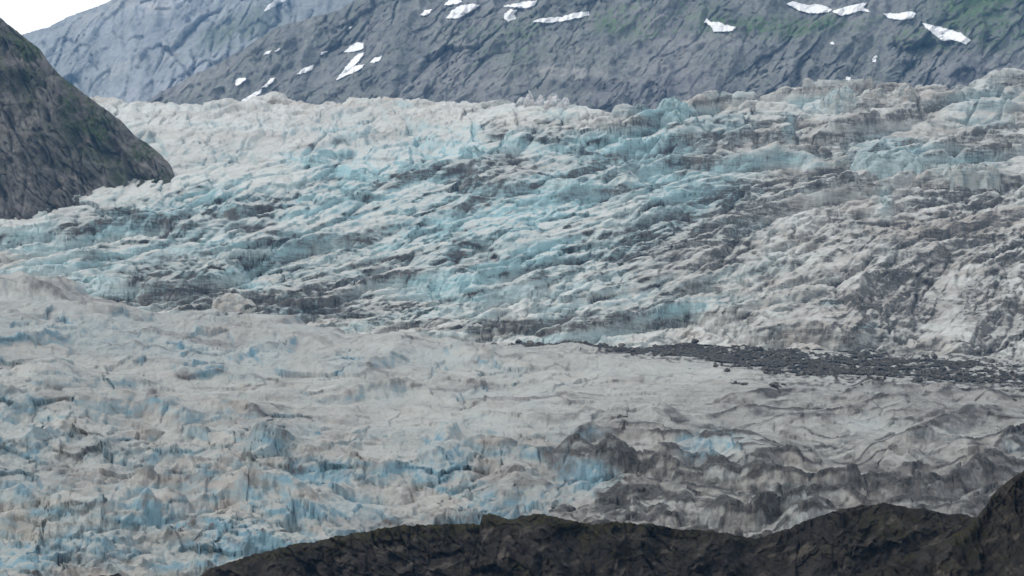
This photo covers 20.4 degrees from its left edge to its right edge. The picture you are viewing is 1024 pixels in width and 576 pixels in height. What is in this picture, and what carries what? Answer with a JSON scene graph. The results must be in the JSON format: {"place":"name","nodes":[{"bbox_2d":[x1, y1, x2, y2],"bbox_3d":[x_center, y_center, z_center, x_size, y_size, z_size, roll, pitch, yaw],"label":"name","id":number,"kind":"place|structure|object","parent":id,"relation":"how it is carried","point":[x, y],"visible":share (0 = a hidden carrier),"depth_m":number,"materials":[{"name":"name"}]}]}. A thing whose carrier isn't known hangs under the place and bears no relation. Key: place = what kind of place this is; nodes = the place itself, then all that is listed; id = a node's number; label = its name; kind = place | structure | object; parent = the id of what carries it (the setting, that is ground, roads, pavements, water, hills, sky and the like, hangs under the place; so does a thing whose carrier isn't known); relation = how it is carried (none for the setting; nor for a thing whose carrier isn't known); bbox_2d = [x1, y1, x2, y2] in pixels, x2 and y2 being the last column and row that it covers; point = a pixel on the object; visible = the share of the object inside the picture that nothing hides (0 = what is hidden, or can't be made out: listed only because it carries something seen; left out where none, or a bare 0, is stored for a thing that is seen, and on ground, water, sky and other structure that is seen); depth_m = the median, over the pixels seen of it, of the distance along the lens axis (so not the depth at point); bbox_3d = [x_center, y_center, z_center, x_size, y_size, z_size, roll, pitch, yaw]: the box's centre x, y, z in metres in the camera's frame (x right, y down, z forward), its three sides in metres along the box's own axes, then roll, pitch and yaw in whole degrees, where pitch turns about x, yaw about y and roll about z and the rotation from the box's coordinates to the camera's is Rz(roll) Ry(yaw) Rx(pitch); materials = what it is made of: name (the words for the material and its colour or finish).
{"place":"outdoors","nodes":[
{"label":"outdoors","id":0,"kind":"place"},
{"bbox_2d":[0,0,109,34],"label":"sky","id":1,"kind":"structure","parent":0,"point":[25,16],"materials":[{"name":"white"}]},
{"bbox_2d":[0,18,174,219],"bbox_3d":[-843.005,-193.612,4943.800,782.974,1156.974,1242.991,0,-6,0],"label":"rock cliff","id":2,"kind":"structure","parent":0,"point":[63,141],"depth_m":4723.87,"materials":[{"name":"grey stone"}]},
{"bbox_2d":[22,0,354,103],"bbox_3d":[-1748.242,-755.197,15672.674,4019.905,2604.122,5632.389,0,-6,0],"label":"mountain","id":3,"kind":"structure","parent":0,"point":[128,51],"depth_m":14605.10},
{"bbox_2d":[264,0,285,11],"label":"snow patch","id":4,"kind":"object","parent":3,"relation":"on","point":[274,3],"visible":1,"depth_m":14648.82,"materials":[{"name":"white snow"}]},
{"bbox_2d":[0,68,1023,358],"bbox_3d":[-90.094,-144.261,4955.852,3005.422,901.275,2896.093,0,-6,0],"label":"glacier icefall","id":5,"kind":"object","parent":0,"point":[772,220],"visible":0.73,"depth_m":4413.66,"materials":[{"name":"white ice"}]},
{"bbox_2d":[211,292,256,313],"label":"ice block","id":6,"kind":"structure","parent":5,"relation":"on","point":[231,302],"depth_m":3920.32,"materials":[{"name":"white ice"}]},
{"bbox_2d":[267,96,288,104],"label":"ice block","id":7,"kind":"structure","parent":5,"relation":"on","point":[273,100],"depth_m":6300.45,"materials":[{"name":"white ice"}]},
{"bbox_2d":[301,155,329,169],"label":"ice block","id":8,"kind":"structure","parent":5,"relation":"on","point":[315,161],"depth_m":4837.19,"materials":[{"name":"blue ice"}]},
{"bbox_2d":[347,321,372,331],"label":"ice block","id":9,"kind":"structure","parent":5,"relation":"on","point":[360,326],"depth_m":3800.10,"materials":[{"name":"ice"}]},
{"bbox_2d":[353,167,373,181],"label":"ice block","id":10,"kind":"structure","parent":5,"relation":"on","point":[364,174],"depth_m":4772.37,"materials":[{"name":"blue ice"}]},
{"bbox_2d":[457,145,481,158],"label":"ice block","id":11,"kind":"structure","parent":5,"relation":"on","point":[470,152],"depth_m":4859.50,"materials":[{"name":"blue ice"}]},
{"bbox_2d":[515,97,524,107],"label":"ice spike","id":12,"kind":"object","parent":5,"relation":"on","point":[520,101],"visible":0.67,"depth_m":5542.60,"materials":[{"name":"white ice"}]},
{"bbox_2d":[524,90,534,107],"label":"ice spike","id":13,"kind":"object","parent":5,"relation":"on","point":[529,101],"visible":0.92,"depth_m":5434.82,"materials":[{"name":"white ice"}]},
{"bbox_2d":[533,94,544,105],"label":"ice spike","id":14,"kind":"object","parent":5,"relation":"on","point":[539,101],"visible":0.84,"depth_m":5425.81,"materials":[{"name":"white ice"}]},
{"bbox_2d":[542,92,560,111],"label":"ice spike","id":15,"kind":"object","parent":5,"relation":"on","point":[553,99],"visible":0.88,"depth_m":5396.97,"materials":[{"name":"white ice"}]},
{"bbox_2d":[556,97,568,109],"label":"ice spike","id":16,"kind":"object","parent":5,"relation":"on","point":[564,103],"visible":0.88,"depth_m":5371.49,"materials":[{"name":"white ice"}]},
{"bbox_2d":[543,178,582,189],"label":"ice block","id":17,"kind":"structure","parent":5,"relation":"on","point":[553,184],"depth_m":4694.50,"materials":[{"name":"blue ice"}]},
{"bbox_2d":[656,96,688,128],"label":"ice block","id":18,"kind":"structure","parent":5,"relation":"on","point":[674,108],"depth_m":5190.56,"materials":[{"name":"blue ice"}]},
{"bbox_2d":[721,102,733,111],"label":"ice block","id":19,"kind":"structure","parent":5,"relation":"on","point":[725,105],"depth_m":5375.86,"materials":[{"name":"white ice"}]},
{"bbox_2d":[818,85,857,114],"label":"ice block","id":20,"kind":"structure","parent":5,"relation":"on","point":[841,98],"depth_m":5238.09,"materials":[{"name":"white ice"}]},
{"bbox_2d":[860,88,885,103],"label":"ice block","id":21,"kind":"structure","parent":5,"relation":"on","point":[878,94],"depth_m":5366.30,"materials":[{"name":"white ice"}]},
{"bbox_2d":[850,150,924,179],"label":"ice block","id":22,"kind":"structure","parent":5,"relation":"on","point":[883,164],"depth_m":4725.67,"materials":[{"name":"ice"}]},
{"bbox_2d":[889,85,918,104],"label":"ice block","id":23,"kind":"structure","parent":5,"relation":"on","point":[904,93],"depth_m":5374.35,"materials":[{"name":"white ice"}]},
{"bbox_2d":[942,161,1000,191],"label":"ice block","id":24,"kind":"structure","parent":5,"relation":"on","point":[972,177],"depth_m":4688.90,"materials":[{"name":"white ice"}]},
{"bbox_2d":[0,271,1023,575],"bbox_3d":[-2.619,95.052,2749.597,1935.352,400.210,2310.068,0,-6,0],"label":"glacier tongue","id":25,"kind":"object","parent":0,"point":[134,441],"visible":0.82,"depth_m":2378.62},
{"bbox_2d":[511,341,1023,400],"bbox_3d":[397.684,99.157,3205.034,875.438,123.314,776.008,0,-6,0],"label":"medial moraine","id":26,"kind":"structure","parent":25,"relation":"on","point":[689,349],"depth_m":3325.29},
{"bbox_2d":[665,351,673,355],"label":"boulder","id":27,"kind":"object","parent":26,"relation":"on","point":[670,353],"visible":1,"depth_m":3364.29,"materials":[{"name":"stone"}]},
{"bbox_2d":[758,361,765,365],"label":"boulder","id":28,"kind":"object","parent":26,"relation":"on","point":[762,363],"visible":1,"depth_m":3232.87,"materials":[{"name":"stone"}]},
{"bbox_2d":[914,377,923,381],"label":"boulder","id":29,"kind":"object","parent":26,"relation":"on","point":[918,379],"visible":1,"depth_m":3081.72,"materials":[{"name":"stone"}]},
{"bbox_2d":[772,382,778,386],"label":"boulder","id":30,"kind":"object","parent":25,"relation":"on","point":[775,384],"visible":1,"depth_m":2961.73,"materials":[{"name":"stone"}]},
{"bbox_2d":[147,0,1023,112],"bbox_3d":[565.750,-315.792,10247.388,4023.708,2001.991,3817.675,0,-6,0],"label":"mountain","id":31,"kind":"structure","parent":0,"point":[607,55],"depth_m":9263.56,"materials":[{"name":"grey stone"}]},
{"bbox_2d":[235,78,245,85],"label":"snow patch","id":32,"kind":"object","parent":31,"relation":"on","point":[239,81],"visible":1,"depth_m":9702.09,"materials":[{"name":"white snow"}]},
{"bbox_2d":[241,88,261,100],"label":"snow patch","id":33,"kind":"object","parent":31,"relation":"on","point":[256,93],"visible":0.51,"depth_m":9600.11,"materials":[{"name":"white snow"}]},
{"bbox_2d":[261,78,274,87],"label":"snow patch","id":34,"kind":"object","parent":31,"relation":"on","point":[270,81],"visible":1,"depth_m":9599.36,"materials":[{"name":"white snow"}]},
{"bbox_2d":[297,65,313,74],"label":"snow patch","id":35,"kind":"object","parent":31,"relation":"on","point":[306,69],"visible":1,"depth_m":9635.10,"materials":[{"name":"white snow"}]},
{"bbox_2d":[336,64,364,80],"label":"snow patch","id":36,"kind":"object","parent":31,"relation":"on","point":[355,68],"visible":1,"depth_m":9546.13,"materials":[{"name":"white snow"}]},
{"bbox_2d":[341,52,363,74],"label":"snow patch","id":37,"kind":"object","parent":31,"relation":"on","point":[355,60],"visible":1,"depth_m":9592.37,"materials":[{"name":"white snow"}]},
{"bbox_2d":[344,42,363,52],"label":"snow patch","id":38,"kind":"object","parent":31,"relation":"on","point":[356,46],"visible":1,"depth_m":9680.86,"materials":[{"name":"white snow"}]},
{"bbox_2d":[370,56,381,62],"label":"snow patch","id":39,"kind":"object","parent":31,"relation":"on","point":[375,59],"visible":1,"depth_m":9522.41,"materials":[{"name":"white snow"}]},
{"bbox_2d":[420,9,431,15],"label":"snow patch","id":40,"kind":"object","parent":31,"relation":"on","point":[426,12],"visible":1,"depth_m":9684.56,"materials":[{"name":"white snow"}]},
{"bbox_2d":[444,0,461,5],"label":"snow patch","id":41,"kind":"object","parent":31,"relation":"on","point":[451,2],"visible":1,"depth_m":9677.71,"materials":[{"name":"white snow"}]},
{"bbox_2d":[446,3,479,18],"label":"snow patch","id":42,"kind":"object","parent":31,"relation":"on","point":[458,12],"visible":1,"depth_m":9586.70,"materials":[{"name":"white snow"}]},
{"bbox_2d":[504,9,516,21],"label":"snow patch","id":43,"kind":"object","parent":31,"relation":"on","point":[509,15],"visible":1,"depth_m":9475.38,"materials":[{"name":"white snow"}]},
{"bbox_2d":[504,0,536,8],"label":"snow patch","id":44,"kind":"object","parent":31,"relation":"on","point":[524,4],"visible":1,"depth_m":9511.06,"materials":[{"name":"white snow"}]},
{"bbox_2d":[533,11,589,23],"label":"snow patch","id":45,"kind":"object","parent":31,"relation":"on","point":[564,18],"visible":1,"depth_m":9379.57,"materials":[{"name":"white snow"}]},
{"bbox_2d":[704,19,735,31],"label":"snow patch","id":46,"kind":"object","parent":31,"relation":"on","point":[718,26],"visible":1,"depth_m":9191.45,"materials":[{"name":"white snow"}]},
{"bbox_2d":[787,1,831,13],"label":"snow patch","id":47,"kind":"object","parent":31,"relation":"on","point":[814,9],"visible":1,"depth_m":9377.80,"materials":[{"name":"white snow"}]},
{"bbox_2d":[832,3,868,15],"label":"snow patch","id":48,"kind":"object","parent":31,"relation":"on","point":[847,10],"visible":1,"depth_m":9303.36,"materials":[{"name":"white snow"}]},
{"bbox_2d":[883,11,915,19],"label":"snow patch","id":49,"kind":"object","parent":31,"relation":"on","point":[909,15],"visible":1,"depth_m":9283.75,"materials":[{"name":"white snow"}]},
{"bbox_2d":[921,23,970,44],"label":"snow patch","id":50,"kind":"object","parent":31,"relation":"on","point":[939,32],"visible":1,"depth_m":9175.12,"materials":[{"name":"white snow"}]},
{"bbox_2d":[200,502,976,575],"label":"rock ridge","id":51,"kind":"object","parent":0,"point":[852,540],"visible":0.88,"depth_m":1272.20,"materials":[{"name":"grey stone"}]},
{"bbox_2d":[852,471,1023,575],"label":"rock hillside","id":52,"kind":"structure","parent":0,"point":[989,541],"depth_m":1028.92,"materials":[{"name":"grey stone"}]}
]}

